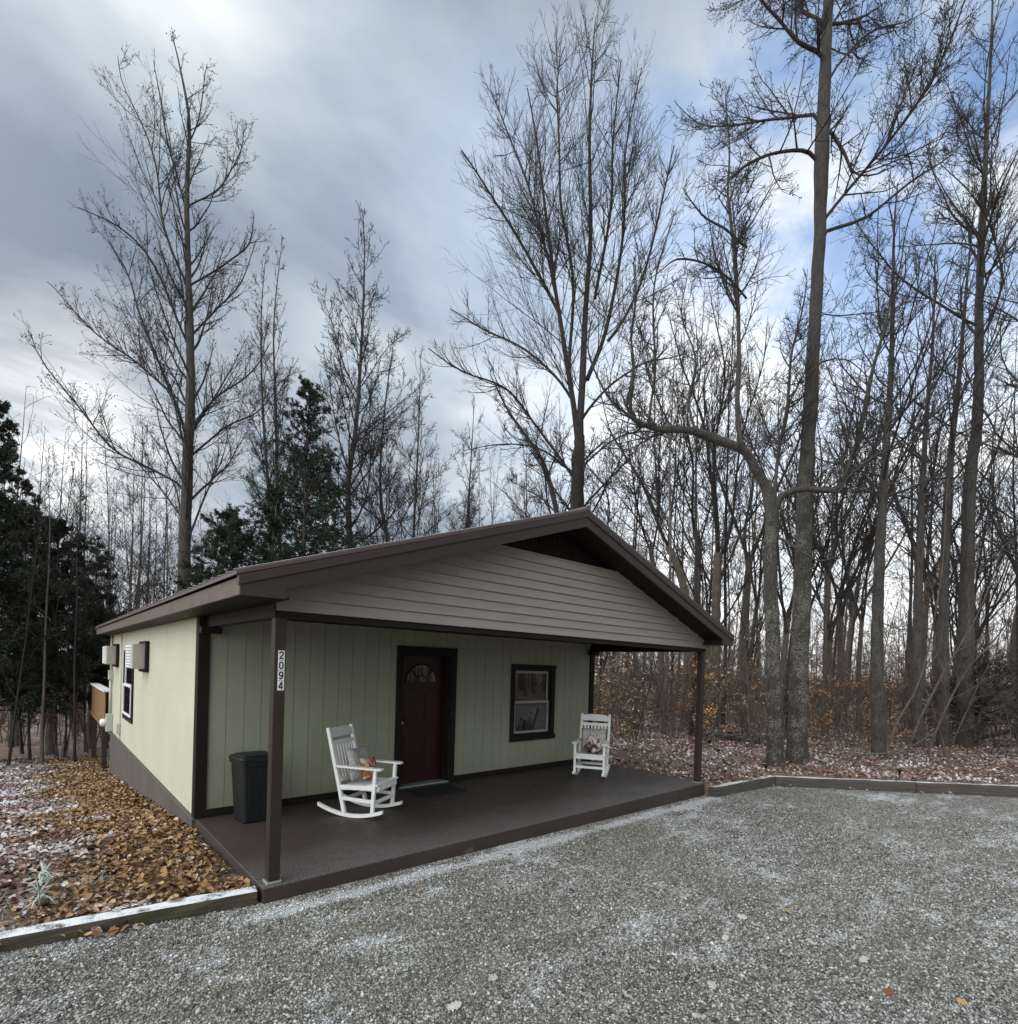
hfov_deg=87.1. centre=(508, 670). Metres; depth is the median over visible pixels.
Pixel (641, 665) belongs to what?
sapling
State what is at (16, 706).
woodland tree
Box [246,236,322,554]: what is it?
bare tree
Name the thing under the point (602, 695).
sapling
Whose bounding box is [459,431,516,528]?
woodland tree
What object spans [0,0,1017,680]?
sky
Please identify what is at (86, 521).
woodland tree
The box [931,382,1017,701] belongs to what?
woodland tree
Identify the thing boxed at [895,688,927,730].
sapling
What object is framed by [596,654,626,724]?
sapling
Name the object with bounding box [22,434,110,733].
woodland tree
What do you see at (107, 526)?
woodland tree
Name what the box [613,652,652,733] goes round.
sapling
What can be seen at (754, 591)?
woodland tree
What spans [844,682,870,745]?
sapling
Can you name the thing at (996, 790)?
landscape timber
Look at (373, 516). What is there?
woodland tree
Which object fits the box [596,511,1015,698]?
woods
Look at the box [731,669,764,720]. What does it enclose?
sapling
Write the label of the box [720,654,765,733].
sapling
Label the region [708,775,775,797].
landscape timber
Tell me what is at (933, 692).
arching shrub
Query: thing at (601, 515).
woodland tree
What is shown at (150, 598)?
woods
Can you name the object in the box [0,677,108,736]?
underbrush
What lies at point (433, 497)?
woodland tree
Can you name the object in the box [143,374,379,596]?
cedar tree
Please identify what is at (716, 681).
sapling
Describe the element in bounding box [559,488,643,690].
woodland tree
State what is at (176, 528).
woodland tree
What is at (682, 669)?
sapling
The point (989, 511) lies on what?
woodland tree
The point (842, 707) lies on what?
sapling
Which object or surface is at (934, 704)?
sapling
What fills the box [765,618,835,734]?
sapling
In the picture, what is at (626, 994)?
fallen leaf
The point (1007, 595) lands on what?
woodland tree
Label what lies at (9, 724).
sapling
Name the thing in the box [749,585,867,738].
sapling
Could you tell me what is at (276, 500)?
cedar tree
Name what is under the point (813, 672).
underbrush
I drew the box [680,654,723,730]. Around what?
sapling
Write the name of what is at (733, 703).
sapling
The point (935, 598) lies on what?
woodland tree
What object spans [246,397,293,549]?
woodland tree
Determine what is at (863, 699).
sapling
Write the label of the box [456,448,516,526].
woodland tree
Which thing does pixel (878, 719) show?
bare tree
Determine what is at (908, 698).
sapling
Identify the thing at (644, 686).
sapling
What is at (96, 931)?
leaf litter
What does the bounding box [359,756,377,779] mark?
pillow
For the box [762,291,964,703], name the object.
woodland tree
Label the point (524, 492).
woodland tree
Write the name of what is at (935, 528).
woodland tree
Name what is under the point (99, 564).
cedar tree
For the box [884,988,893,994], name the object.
fallen leaf
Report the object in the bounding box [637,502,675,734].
woodland tree
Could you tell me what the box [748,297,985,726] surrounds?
woodland tree
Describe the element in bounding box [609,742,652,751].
fallen branch
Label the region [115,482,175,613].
woodland tree
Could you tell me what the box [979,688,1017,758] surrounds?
sapling
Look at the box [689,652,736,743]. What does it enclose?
sapling
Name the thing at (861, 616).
woodland tree
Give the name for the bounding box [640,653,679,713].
sapling
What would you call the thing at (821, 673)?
sapling
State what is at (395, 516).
woodland tree
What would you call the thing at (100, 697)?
back deck
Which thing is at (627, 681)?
sapling
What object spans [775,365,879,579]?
woodland tree
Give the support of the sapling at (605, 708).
on the ground
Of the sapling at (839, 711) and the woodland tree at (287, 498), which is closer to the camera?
the sapling at (839, 711)
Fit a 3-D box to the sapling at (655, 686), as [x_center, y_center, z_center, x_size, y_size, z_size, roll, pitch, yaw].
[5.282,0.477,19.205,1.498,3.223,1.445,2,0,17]
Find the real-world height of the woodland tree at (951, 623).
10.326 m
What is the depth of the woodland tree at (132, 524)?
28.70 m
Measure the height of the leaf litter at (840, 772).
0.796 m
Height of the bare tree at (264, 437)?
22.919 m
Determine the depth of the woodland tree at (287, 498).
22.18 m
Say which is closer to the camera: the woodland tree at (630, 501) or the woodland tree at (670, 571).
the woodland tree at (670, 571)
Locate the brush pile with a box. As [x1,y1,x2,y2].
[688,727,766,744]
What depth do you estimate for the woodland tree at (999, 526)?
24.36 m
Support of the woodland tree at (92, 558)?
on the ground
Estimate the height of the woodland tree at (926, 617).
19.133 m
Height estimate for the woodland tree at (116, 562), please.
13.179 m
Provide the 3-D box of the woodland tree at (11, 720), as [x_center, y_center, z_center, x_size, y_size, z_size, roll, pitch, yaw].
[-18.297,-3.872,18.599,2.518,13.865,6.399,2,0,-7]
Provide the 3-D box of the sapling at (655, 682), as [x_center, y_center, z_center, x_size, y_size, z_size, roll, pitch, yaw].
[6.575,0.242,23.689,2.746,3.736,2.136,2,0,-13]
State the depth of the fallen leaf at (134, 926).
3.91 m
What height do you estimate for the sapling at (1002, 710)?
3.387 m
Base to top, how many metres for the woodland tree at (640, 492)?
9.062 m
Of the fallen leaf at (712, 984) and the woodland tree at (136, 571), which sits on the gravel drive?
the fallen leaf at (712, 984)
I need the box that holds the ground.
[0,672,1017,929]
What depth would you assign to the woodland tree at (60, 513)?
23.10 m
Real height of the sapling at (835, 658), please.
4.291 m
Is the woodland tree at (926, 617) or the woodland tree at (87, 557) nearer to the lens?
the woodland tree at (926, 617)
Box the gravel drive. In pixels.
[0,786,1017,1023]
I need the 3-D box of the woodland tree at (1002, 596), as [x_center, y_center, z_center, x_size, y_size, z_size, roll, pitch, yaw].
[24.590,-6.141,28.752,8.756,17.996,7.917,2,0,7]
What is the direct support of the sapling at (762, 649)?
on the ground
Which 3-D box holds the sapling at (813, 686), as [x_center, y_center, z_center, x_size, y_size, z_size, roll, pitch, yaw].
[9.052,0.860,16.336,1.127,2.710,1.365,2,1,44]
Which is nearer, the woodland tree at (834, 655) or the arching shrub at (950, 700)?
the arching shrub at (950, 700)
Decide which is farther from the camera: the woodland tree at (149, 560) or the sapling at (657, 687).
the woodland tree at (149, 560)
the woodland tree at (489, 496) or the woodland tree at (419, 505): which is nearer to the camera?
the woodland tree at (489, 496)
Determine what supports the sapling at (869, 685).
on the ground
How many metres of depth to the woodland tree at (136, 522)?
31.30 m
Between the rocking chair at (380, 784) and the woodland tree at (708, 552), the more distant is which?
the woodland tree at (708, 552)
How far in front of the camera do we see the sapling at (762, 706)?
14.18 m
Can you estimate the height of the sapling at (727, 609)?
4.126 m
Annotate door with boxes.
[394,645,457,789]
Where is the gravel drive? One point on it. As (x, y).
(1000, 809)
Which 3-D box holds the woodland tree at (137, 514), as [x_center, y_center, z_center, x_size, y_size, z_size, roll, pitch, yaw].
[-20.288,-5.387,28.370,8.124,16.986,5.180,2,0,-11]
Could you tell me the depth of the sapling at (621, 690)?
17.20 m
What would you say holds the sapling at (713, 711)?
on the ground
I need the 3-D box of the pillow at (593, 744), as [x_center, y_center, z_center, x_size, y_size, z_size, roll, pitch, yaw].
[1.512,1.325,9.497,0.314,0.286,0.126,22,-15,24]
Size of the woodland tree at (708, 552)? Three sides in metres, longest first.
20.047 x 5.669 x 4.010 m
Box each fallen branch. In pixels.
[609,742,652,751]
[702,734,719,751]
[853,732,933,757]
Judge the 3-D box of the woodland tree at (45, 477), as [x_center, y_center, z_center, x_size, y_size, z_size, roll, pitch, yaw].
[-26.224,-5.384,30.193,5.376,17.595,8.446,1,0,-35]
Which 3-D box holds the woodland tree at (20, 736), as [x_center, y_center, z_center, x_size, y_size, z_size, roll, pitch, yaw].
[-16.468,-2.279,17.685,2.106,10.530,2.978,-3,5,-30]
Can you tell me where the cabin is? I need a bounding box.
[95,505,734,903]
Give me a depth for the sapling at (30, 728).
20.92 m
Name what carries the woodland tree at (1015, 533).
on the ground
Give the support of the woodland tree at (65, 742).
on the ground
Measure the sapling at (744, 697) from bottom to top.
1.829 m
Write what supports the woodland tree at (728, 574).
on the ground
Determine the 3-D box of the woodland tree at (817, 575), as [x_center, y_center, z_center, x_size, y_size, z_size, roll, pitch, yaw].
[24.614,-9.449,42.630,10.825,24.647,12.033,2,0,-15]
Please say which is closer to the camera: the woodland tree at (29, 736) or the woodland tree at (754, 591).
the woodland tree at (29, 736)
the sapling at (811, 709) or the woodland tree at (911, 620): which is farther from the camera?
the woodland tree at (911, 620)
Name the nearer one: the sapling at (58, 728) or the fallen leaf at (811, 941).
the fallen leaf at (811, 941)
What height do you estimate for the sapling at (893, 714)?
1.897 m
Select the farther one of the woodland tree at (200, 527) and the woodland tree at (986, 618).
the woodland tree at (200, 527)
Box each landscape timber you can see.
[0,886,256,952]
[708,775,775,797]
[773,775,915,792]
[913,781,1017,797]
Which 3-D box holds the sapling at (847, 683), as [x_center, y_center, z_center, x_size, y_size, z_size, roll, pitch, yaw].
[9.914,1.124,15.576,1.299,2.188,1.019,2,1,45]
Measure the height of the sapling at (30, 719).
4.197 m
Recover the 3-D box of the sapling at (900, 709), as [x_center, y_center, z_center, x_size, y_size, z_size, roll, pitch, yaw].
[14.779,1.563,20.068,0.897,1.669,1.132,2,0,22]
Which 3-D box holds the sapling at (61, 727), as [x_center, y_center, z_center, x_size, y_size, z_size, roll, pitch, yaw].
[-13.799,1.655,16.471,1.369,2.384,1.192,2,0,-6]
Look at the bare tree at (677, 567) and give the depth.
18.08 m
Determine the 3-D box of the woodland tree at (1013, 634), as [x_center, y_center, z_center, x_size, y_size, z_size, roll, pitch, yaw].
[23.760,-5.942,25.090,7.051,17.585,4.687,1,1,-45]
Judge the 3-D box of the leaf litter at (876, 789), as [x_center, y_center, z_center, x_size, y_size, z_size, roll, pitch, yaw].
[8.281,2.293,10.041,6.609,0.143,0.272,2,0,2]
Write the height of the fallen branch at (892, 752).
0.714 m
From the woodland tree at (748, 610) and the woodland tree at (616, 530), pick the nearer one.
the woodland tree at (748, 610)
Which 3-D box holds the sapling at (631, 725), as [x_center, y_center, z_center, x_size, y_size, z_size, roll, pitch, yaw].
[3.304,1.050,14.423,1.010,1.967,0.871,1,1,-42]
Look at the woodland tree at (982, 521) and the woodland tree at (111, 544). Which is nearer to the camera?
the woodland tree at (111, 544)
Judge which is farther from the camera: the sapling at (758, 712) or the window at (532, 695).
the sapling at (758, 712)
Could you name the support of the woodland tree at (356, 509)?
on the ground
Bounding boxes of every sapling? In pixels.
[0,648,63,745]
[0,692,37,741]
[0,695,24,744]
[0,704,24,743]
[0,709,15,741]
[3,712,31,751]
[8,617,107,756]
[22,708,40,744]
[23,614,108,752]
[38,686,90,759]
[38,715,64,746]
[58,690,87,737]
[70,718,83,749]
[77,678,107,748]
[593,652,631,728]
[593,654,617,722]
[593,665,611,728]
[594,652,644,735]
[594,652,657,740]
[594,670,609,712]
[595,652,630,713]
[595,652,645,715]
[595,670,617,721]
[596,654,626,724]
[599,654,656,712]
[604,667,641,715]
[605,658,638,720]
[606,572,687,740]
[608,652,637,717]
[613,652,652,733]
[616,673,650,742]
[621,664,656,720]
[621,670,654,728]
[625,652,661,729]
[638,652,676,724]
[640,653,675,737]
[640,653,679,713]
[641,653,682,709]
[647,659,692,737]
[648,652,686,731]
[651,659,689,731]
[652,685,686,743]
[662,603,764,741]
[667,662,714,728]
[674,652,710,740]
[675,609,759,740]
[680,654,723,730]
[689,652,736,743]
[695,624,747,715]
[695,665,724,718]
[705,689,723,726]
[708,666,745,728]
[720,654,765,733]
[721,595,820,712]
[721,623,788,747]
[721,654,764,723]
[723,677,746,725]
[727,660,745,716]
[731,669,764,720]
[733,685,765,725]
[739,692,765,739]
[744,685,765,733]
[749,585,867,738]
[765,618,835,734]
[784,619,870,713]
[788,672,825,706]
[807,705,817,739]
[808,685,820,727]
[809,614,864,735]
[809,625,844,718]
[809,637,861,711]
[810,675,838,737]
[815,656,870,746]
[815,663,850,710]
[821,688,849,736]
[824,673,870,742]
[826,650,868,731]
[830,621,913,743]
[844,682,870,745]
[851,679,870,728]
[860,672,913,744]
[861,653,925,720]
[884,652,910,735]
[884,659,937,744]
[886,621,933,728]
[887,684,903,730]
[888,667,929,737]
[892,692,910,730]
[893,672,933,714]
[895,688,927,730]
[905,632,1016,756]
[922,619,956,705]
[922,682,955,727]
[925,593,1016,705]
[938,646,973,754]
[953,646,1017,742]
[974,649,1017,757]
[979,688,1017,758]
[983,648,1017,746]
[989,680,1017,744]
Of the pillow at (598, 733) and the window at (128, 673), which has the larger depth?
the window at (128, 673)
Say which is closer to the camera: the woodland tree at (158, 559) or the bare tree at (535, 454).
the bare tree at (535, 454)
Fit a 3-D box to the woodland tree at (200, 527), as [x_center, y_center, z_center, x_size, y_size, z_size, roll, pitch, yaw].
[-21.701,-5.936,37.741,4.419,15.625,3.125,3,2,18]
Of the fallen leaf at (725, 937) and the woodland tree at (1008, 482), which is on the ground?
the woodland tree at (1008, 482)
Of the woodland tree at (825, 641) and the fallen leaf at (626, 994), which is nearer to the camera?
the fallen leaf at (626, 994)
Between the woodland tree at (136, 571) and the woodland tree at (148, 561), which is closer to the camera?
the woodland tree at (148, 561)
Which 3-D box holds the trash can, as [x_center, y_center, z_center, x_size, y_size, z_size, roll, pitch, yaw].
[-3.017,1.365,6.315,0.471,0.781,0.449,2,1,44]
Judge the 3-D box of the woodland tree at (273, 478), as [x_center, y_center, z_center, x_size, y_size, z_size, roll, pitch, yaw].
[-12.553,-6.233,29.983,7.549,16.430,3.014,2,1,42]
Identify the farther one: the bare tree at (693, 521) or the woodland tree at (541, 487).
the woodland tree at (541, 487)
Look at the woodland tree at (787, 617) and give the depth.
17.82 m
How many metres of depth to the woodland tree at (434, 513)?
28.14 m
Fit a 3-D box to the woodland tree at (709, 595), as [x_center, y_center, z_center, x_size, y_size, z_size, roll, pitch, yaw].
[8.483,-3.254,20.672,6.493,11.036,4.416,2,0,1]
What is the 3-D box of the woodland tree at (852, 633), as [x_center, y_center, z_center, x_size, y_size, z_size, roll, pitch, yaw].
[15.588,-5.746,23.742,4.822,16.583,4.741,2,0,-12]
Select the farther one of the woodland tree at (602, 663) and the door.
the woodland tree at (602, 663)
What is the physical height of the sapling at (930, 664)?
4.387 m
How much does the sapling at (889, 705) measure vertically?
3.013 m
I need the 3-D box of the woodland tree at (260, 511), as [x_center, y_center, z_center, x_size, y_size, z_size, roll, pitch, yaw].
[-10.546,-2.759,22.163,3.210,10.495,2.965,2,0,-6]
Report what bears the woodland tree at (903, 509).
on the ground
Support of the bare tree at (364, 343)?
on the ground
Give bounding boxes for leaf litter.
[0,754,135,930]
[0,754,249,929]
[0,920,143,948]
[592,696,1017,784]
[773,783,987,794]
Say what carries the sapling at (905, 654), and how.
on the ground
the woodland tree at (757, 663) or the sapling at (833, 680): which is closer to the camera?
the sapling at (833, 680)
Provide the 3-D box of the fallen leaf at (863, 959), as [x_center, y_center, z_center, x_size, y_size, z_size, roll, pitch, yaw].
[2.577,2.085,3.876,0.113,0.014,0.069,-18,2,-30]
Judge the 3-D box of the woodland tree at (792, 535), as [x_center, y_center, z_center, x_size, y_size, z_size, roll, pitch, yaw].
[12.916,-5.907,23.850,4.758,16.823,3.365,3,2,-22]
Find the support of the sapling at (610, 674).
on the ground
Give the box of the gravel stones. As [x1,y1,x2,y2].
[0,786,1017,1023]
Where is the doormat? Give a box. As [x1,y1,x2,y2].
[404,784,466,797]
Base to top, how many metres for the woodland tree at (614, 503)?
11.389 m
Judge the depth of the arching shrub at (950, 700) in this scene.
13.50 m
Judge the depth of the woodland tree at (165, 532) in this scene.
34.95 m
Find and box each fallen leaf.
[132,923,141,930]
[446,1001,461,1011]
[489,973,497,982]
[623,991,632,999]
[692,1012,706,1019]
[707,980,716,989]
[722,934,728,940]
[735,914,747,919]
[806,938,816,944]
[858,955,868,962]
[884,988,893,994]
[956,997,967,1005]
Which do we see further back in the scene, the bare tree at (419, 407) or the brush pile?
the bare tree at (419, 407)
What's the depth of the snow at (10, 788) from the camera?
6.19 m
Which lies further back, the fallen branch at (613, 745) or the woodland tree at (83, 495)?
the woodland tree at (83, 495)
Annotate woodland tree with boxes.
[0,386,69,747]
[0,443,98,762]
[0,476,74,759]
[0,487,71,765]
[1,483,40,753]
[3,426,97,572]
[7,423,105,572]
[8,415,123,725]
[19,496,112,757]
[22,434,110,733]
[22,494,73,657]
[31,494,148,761]
[32,414,165,679]
[40,478,107,610]
[51,415,138,722]
[53,441,125,735]
[61,533,131,751]
[63,416,204,608]
[65,478,147,643]
[67,436,172,609]
[70,473,162,612]
[74,490,102,712]
[76,424,199,608]
[86,472,129,706]
[86,477,157,741]
[87,452,175,611]
[88,517,136,612]
[95,475,171,611]
[110,431,201,599]
[111,469,178,611]
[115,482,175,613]
[117,534,155,606]
[130,493,170,605]
[137,461,239,592]
[139,428,180,597]
[175,476,216,583]
[245,425,310,560]
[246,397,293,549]
[248,481,284,558]
[251,427,299,554]
[327,466,369,545]
[355,456,408,540]
[360,468,419,540]
[364,443,408,541]
[365,474,384,542]
[372,450,412,538]
[373,470,403,542]
[397,433,443,539]
[399,446,443,539]
[411,466,471,534]
[415,465,446,533]
[424,486,442,533]
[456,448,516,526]
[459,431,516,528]
[465,448,502,526]
[501,418,549,518]
[512,460,533,517]
[533,455,552,515]
[535,262,757,734]
[551,492,659,727]
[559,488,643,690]
[582,289,794,734]
[584,335,683,710]
[584,380,673,690]
[590,413,675,722]
[609,476,689,695]
[622,443,681,698]
[626,334,743,711]
[627,458,666,729]
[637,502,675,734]
[642,367,718,705]
[647,456,838,719]
[660,386,778,714]
[665,377,840,727]
[667,518,747,712]
[671,335,784,614]
[678,285,805,725]
[679,281,836,707]
[680,429,757,700]
[685,453,753,628]
[697,366,789,701]
[702,424,816,713]
[717,379,862,732]
[721,502,826,729]
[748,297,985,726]
[750,422,891,607]
[752,309,928,706]
[753,345,847,719]
[754,315,987,703]
[758,324,915,736]
[760,435,872,736]
[761,396,943,728]
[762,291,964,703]
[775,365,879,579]
[811,437,895,649]
[812,453,906,731]
[819,451,868,705]
[822,357,932,719]
[843,327,1017,740]
[848,368,1017,702]
[866,465,932,703]
[868,423,1017,724]
[874,352,1017,655]
[874,362,988,705]
[887,276,1017,724]
[893,502,1015,725]
[908,515,1017,646]
[929,405,1016,708]
[929,422,1017,568]
[929,452,1017,717]
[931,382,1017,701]
[932,387,1017,596]
[961,390,1016,724]
[975,481,1017,594]
[975,508,1012,632]
[977,442,1017,581]
[986,453,1017,547]
[988,485,1017,716]
[995,456,1017,549]
[1001,568,1013,614]
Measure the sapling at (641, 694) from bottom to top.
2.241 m
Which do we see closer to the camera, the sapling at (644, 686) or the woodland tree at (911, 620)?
the sapling at (644, 686)
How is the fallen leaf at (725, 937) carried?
on the gravel drive
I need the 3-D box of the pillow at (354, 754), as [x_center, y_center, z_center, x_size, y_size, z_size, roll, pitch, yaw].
[-1.900,1.176,6.791,0.145,0.401,0.428,-12,-6,15]
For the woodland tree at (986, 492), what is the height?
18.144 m
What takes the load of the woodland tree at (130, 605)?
on the ground
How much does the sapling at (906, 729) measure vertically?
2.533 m
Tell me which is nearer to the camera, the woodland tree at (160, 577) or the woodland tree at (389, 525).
the woodland tree at (160, 577)
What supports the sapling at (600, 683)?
on the ground
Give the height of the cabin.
5.778 m
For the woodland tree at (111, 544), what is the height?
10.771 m
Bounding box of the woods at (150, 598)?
[6,535,340,674]
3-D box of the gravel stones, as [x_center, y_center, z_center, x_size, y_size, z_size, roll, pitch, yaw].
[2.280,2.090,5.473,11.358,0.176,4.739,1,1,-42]
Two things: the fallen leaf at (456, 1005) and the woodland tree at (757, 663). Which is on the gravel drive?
the fallen leaf at (456, 1005)
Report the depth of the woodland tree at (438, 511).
30.29 m
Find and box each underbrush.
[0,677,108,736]
[594,623,1015,731]
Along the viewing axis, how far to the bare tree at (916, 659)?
15.31 m
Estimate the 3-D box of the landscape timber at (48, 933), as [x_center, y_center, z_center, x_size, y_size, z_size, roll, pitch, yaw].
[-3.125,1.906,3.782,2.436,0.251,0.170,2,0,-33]
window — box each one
[122,650,133,723]
[509,664,556,741]
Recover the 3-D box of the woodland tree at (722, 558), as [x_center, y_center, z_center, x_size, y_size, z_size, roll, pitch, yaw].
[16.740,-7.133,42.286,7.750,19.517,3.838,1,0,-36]
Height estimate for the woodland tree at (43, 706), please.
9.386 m
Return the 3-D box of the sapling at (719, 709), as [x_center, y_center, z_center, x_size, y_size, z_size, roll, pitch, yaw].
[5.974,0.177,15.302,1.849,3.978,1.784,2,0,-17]
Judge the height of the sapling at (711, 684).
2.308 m
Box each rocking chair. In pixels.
[317,724,402,817]
[572,713,610,777]
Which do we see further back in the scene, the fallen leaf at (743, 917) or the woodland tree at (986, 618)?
the woodland tree at (986, 618)
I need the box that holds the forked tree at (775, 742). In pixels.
[577,76,943,766]
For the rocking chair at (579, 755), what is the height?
1.072 m
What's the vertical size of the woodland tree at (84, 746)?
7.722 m
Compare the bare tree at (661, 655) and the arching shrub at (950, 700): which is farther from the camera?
the bare tree at (661, 655)
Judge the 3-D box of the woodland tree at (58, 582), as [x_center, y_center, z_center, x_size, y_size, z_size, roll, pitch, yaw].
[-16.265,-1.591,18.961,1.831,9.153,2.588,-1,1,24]
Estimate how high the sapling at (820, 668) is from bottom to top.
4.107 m
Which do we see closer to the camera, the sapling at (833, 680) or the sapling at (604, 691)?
the sapling at (604, 691)
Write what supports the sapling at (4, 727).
on the ground
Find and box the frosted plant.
[18,861,66,907]
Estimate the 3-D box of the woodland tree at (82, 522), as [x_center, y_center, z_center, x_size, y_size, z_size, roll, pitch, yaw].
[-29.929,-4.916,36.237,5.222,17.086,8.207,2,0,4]
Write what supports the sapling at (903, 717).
on the ground
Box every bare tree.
[14,27,278,592]
[228,245,299,547]
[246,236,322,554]
[271,200,438,548]
[320,334,439,544]
[362,344,482,538]
[424,0,721,551]
[443,394,491,531]
[488,367,604,512]
[584,324,719,730]
[595,343,689,719]
[611,271,837,727]
[643,273,761,679]
[664,0,1003,764]
[785,163,1017,755]
[813,247,1017,748]
[837,0,1017,747]
[853,187,1017,746]
[876,136,1017,589]
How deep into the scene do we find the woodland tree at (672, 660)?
29.84 m
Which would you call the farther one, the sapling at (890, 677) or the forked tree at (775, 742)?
the sapling at (890, 677)
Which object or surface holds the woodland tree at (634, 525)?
on the ground
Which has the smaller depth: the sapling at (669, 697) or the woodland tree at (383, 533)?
the sapling at (669, 697)
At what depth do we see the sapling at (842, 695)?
18.71 m
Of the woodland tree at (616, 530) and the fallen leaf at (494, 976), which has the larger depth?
the woodland tree at (616, 530)
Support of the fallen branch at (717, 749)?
on the leaf litter at (840, 772)
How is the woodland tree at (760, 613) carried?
on the ground
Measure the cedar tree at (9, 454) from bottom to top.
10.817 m
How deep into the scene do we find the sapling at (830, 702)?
17.69 m
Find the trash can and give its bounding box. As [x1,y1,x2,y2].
[229,750,267,823]
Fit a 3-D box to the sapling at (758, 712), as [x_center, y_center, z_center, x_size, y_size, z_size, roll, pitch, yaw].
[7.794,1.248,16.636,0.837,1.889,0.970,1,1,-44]
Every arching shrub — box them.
[883,469,961,759]
[904,537,1017,757]
[926,600,1017,754]
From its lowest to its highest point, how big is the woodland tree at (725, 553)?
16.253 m
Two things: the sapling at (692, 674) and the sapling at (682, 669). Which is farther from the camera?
the sapling at (682, 669)
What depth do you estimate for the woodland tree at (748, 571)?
29.37 m
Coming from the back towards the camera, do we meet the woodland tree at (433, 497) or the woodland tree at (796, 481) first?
the woodland tree at (433, 497)
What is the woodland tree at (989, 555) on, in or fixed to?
on the ground
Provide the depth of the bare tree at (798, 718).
11.93 m
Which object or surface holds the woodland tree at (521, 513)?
on the ground
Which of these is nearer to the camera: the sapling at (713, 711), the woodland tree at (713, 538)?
the sapling at (713, 711)
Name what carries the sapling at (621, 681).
on the ground
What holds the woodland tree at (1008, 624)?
on the ground
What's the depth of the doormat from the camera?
7.96 m
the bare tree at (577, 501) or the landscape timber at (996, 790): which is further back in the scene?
the bare tree at (577, 501)
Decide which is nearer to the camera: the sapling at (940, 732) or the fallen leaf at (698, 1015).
the fallen leaf at (698, 1015)
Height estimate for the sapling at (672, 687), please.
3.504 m
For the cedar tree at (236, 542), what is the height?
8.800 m
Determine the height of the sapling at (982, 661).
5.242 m
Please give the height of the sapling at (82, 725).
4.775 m
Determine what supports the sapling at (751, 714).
on the ground
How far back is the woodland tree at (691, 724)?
16.75 m
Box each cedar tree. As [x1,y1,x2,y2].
[0,399,76,728]
[0,477,80,745]
[0,515,113,755]
[58,534,128,748]
[108,502,279,700]
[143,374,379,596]
[254,483,298,562]
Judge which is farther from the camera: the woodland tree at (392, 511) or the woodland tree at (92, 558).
the woodland tree at (392, 511)
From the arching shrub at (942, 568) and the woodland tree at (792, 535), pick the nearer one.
the arching shrub at (942, 568)
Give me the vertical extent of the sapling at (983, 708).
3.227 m
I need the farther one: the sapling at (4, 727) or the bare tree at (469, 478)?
the bare tree at (469, 478)
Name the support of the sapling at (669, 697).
on the ground
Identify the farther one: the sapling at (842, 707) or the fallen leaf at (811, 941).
the sapling at (842, 707)
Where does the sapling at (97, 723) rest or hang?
on the ground
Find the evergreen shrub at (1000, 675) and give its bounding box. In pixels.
[909,641,1017,754]
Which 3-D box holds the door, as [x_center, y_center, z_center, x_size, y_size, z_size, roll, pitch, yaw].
[-1.354,0.714,8.403,1.105,2.153,0.264,1,1,-42]
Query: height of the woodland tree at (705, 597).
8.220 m
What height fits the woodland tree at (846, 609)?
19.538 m
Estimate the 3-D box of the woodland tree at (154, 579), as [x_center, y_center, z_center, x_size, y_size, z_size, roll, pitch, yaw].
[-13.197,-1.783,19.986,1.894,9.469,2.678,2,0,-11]
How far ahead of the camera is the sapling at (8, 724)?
20.66 m
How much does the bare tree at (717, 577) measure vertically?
17.433 m
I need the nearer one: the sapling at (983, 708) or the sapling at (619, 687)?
the sapling at (983, 708)
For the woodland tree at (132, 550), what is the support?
on the ground
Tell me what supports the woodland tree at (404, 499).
on the ground
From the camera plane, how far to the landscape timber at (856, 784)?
10.17 m
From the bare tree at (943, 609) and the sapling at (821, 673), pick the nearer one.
the bare tree at (943, 609)
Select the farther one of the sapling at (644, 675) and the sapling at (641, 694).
the sapling at (641, 694)
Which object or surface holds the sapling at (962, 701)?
on the ground
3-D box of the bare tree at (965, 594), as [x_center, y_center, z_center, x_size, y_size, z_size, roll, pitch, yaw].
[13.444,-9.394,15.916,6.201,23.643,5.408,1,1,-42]
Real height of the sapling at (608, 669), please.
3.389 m
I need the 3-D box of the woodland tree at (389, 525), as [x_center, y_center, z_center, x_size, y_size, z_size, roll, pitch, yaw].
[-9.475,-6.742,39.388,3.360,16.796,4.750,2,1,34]
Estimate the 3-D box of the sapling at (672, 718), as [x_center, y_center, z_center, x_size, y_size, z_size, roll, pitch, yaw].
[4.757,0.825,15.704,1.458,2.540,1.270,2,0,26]
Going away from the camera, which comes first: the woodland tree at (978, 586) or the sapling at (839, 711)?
the sapling at (839, 711)
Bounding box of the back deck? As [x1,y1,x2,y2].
[90,683,109,768]
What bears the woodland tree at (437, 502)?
on the ground
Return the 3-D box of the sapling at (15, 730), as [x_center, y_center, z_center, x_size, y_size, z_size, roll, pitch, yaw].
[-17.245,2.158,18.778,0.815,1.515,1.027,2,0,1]
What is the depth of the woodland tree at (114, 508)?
22.38 m
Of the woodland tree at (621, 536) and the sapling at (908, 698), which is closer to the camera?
the sapling at (908, 698)
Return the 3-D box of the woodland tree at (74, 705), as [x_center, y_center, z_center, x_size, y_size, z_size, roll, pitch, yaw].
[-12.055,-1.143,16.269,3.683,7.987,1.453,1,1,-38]
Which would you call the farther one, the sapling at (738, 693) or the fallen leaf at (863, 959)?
the sapling at (738, 693)
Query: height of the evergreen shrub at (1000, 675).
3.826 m
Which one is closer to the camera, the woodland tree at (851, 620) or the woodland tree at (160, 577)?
the woodland tree at (160, 577)
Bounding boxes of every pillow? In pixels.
[348,746,368,780]
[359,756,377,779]
[581,728,605,751]
[583,734,604,754]
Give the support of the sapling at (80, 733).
on the ground

